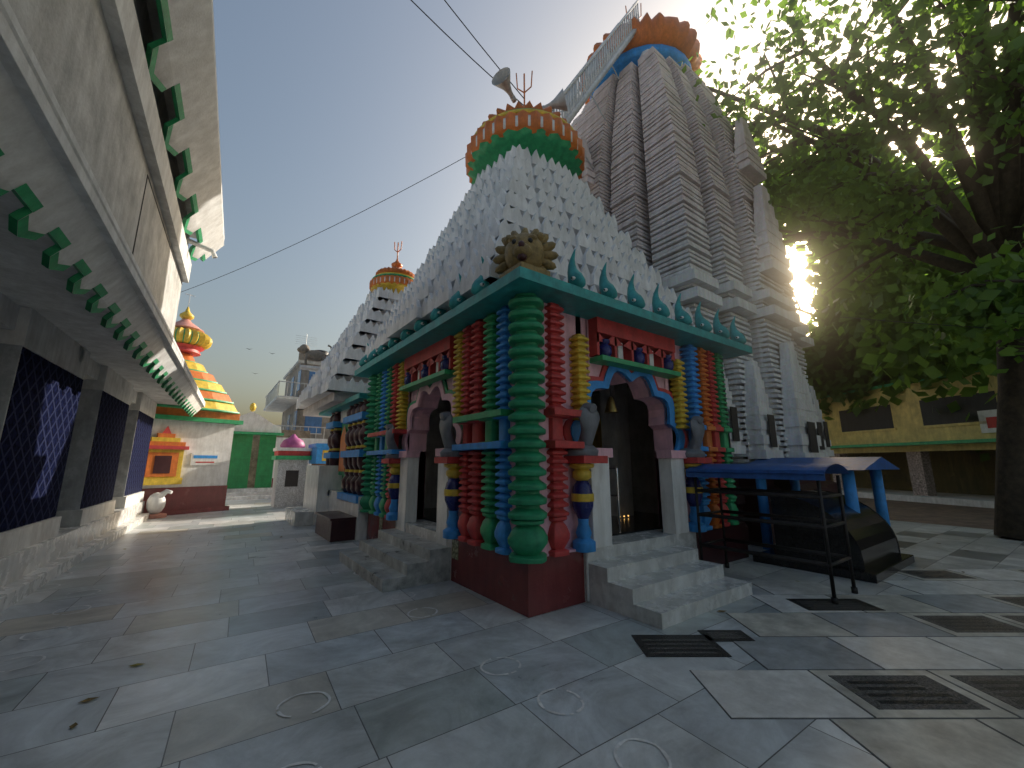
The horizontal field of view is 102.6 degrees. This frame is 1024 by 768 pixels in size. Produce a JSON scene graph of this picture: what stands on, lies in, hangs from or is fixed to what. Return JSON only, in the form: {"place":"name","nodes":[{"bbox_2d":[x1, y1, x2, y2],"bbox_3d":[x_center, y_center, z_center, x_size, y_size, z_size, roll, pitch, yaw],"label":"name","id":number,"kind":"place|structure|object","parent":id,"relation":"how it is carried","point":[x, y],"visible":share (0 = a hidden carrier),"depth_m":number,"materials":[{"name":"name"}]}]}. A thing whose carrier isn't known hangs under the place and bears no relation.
{"place":"outdoors","nodes":[
{"label":"outdoors","id":0,"kind":"place"},
{"bbox_2d":[0,0,224,612],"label":"veranda building","id":1,"kind":"structure","parent":0,"point":[83,393],"depth_m":5.03,"materials":[{"name":"white paint"}]},
{"bbox_2d":[0,0,205,416],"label":"veranda fascia","id":2,"kind":"structure","parent":1,"relation":"attached to","point":[35,179],"depth_m":3.06,"materials":[{"name":"white paint"}]},
{"bbox_2d":[145,0,223,260],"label":"roof overhang","id":3,"kind":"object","parent":1,"relation":"attached to","point":[179,54],"depth_m":5.02,"materials":[{"name":"white paint"}]},
{"bbox_2d":[226,403,327,500],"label":"gate wall","id":4,"kind":"structure","parent":0,"point":[257,439],"depth_m":20.07,"materials":[{"name":"green paint"},{"name":"white paint"},{"name":"concrete"}]},
{"bbox_2d":[263,335,330,438],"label":"apartment building","id":5,"kind":"structure","parent":0,"point":[296,378],"depth_m":29.23,"materials":[{"name":"concrete"}]},
{"bbox_2d":[0,499,1023,767],"bbox_3d":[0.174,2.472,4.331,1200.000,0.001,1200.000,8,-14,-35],"label":"ground","id":6,"kind":"structure","parent":0,"point":[234,625],"depth_m":3.26,"materials":[{"name":"stone"}]},
{"bbox_2d":[142,293,243,518],"bbox_3d":[-11.849,0.460,14.501,4.053,7.830,3.594,-6,-13,29],"label":"side shrine","id":7,"kind":"object","parent":6,"relation":"on","point":[187,465],"visible":0.5,"depth_m":13.86,"materials":[{"name":"white paint"}]},
{"bbox_2d":[270,434,311,507],"bbox_3d":[-8.650,3.342,16.015,1.240,2.750,1.240,8,-14,-35],"label":"small shrine","id":8,"kind":"object","parent":6,"relation":"on","point":[291,457],"visible":0.96,"depth_m":15.57,"materials":[{"name":"paint"}]},
{"bbox_2d":[285,393,369,541],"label":"annex facade","id":9,"kind":"structure","parent":6,"relation":"on","point":[331,507],"depth_m":10.09,"materials":[{"name":"paint"}]},
{"bbox_2d":[308,443,328,464],"bbox_3d":[-6.886,3.594,16.264,2.100,2.350,1.500,8,-14,-35],"label":"painted shrine","id":10,"kind":"object","parent":9,"relation":"attached to","point":[318,451],"visible":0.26,"depth_m":15.41,"materials":[{"name":"blue paint"}]},
{"bbox_2d":[296,241,414,417],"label":"annex pidha roof","id":11,"kind":"structure","parent":9,"relation":"on","point":[334,381],"depth_m":11.83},
{"bbox_2d":[0,572,671,767],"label":"chalk circles","id":12,"kind":"object","parent":6,"relation":"on","point":[619,744],"visible":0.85,"depth_m":2.85,"materials":[{"name":"paint"}]},
{"bbox_2d":[69,536,966,728],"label":"floor stains","id":13,"kind":"object","parent":6,"relation":"on","point":[75,723],"visible":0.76,"depth_m":2.83,"materials":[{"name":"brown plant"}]},
{"bbox_2d":[339,266,752,629],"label":"hall facade","id":14,"kind":"structure","parent":6,"relation":"on","point":[537,443],"depth_m":5.64,"materials":[{"name":"multicoloured paint"}]},
{"bbox_2d":[365,67,694,357],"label":"temple roof","id":15,"kind":"structure","parent":14,"relation":"on","point":[524,164],"depth_m":7.67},
{"bbox_2d":[359,228,746,366],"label":"hall roof ornaments","id":16,"kind":"object","parent":15,"relation":"on","point":[532,250],"visible":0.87,"depth_m":5.33},
{"bbox_2d":[571,3,837,543],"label":"temple tower","id":17,"kind":"structure","parent":6,"relation":"on","point":[677,187],"depth_m":10.46,"materials":[{"name":"grey stone"}]},
{"bbox_2d":[552,0,639,169],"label":"tower metal stair","id":18,"kind":"object","parent":17,"relation":"attached to","point":[592,72],"visible":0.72,"depth_m":12.02,"materials":[{"name":"grey metal"}]},
{"bbox_2d":[685,464,857,603],"bbox_3d":[3.564,1.932,5.748,0.891,1.600,1.800,8,-14,-35],"label":"lamp rack","id":19,"kind":"object","parent":6,"relation":"on","point":[817,472],"visible":0.94,"depth_m":5.50,"materials":[{"name":"metal"}]},
{"bbox_2d":[748,457,899,549],"bbox_3d":[5.947,2.286,7.884,2.200,1.720,2.000,8,-14,-35],"label":"blue canopy on posts","id":20,"kind":"object","parent":6,"relation":"on","point":[874,466],"visible":0.38,"depth_m":7.73,"materials":[{"name":"metal"}]},
{"bbox_2d":[631,569,1023,767],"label":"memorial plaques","id":21,"kind":"object","parent":6,"relation":"on","point":[932,676],"visible":1,"depth_m":3.33,"materials":[{"name":"black granite"},{"name":"engraved dark stone"}]},
{"bbox_2d":[753,490,914,583],"bbox_3d":[5.333,2.411,6.902,2.100,1.121,1.600,8,-14,-35],"label":"black granite trough","id":22,"kind":"object","parent":6,"relation":"on","point":[877,555],"visible":0.81,"depth_m":6.35,"materials":[{"name":"black stone"}]},
{"bbox_2d":[176,0,1023,424],"label":"sky","id":23,"kind":"structure","parent":0,"point":[329,110],"materials":[{"name":"blue"}]},
{"bbox_2d":[182,0,1021,329],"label":"overhead wires","id":24,"kind":"object","parent":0,"point":[522,104],"visible":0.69,"depth_m":9.20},
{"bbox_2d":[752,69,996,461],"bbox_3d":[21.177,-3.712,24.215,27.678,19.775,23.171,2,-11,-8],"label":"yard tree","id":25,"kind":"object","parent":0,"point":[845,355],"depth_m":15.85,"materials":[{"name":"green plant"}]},
{"bbox_2d":[858,497,993,529],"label":"yard soil","id":26,"kind":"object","parent":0,"point":[955,515],"depth_m":13.38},
{"bbox_2d":[677,0,1023,539],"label":"courtyard tree","id":27,"kind":"object","parent":26,"relation":"on","point":[973,306],"depth_m":9.62,"materials":[{"name":"green plant"}]},
{"bbox_2d":[818,370,996,507],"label":"yellow building","id":28,"kind":"structure","parent":26,"relation":"on","point":[933,456],"depth_m":18.21,"materials":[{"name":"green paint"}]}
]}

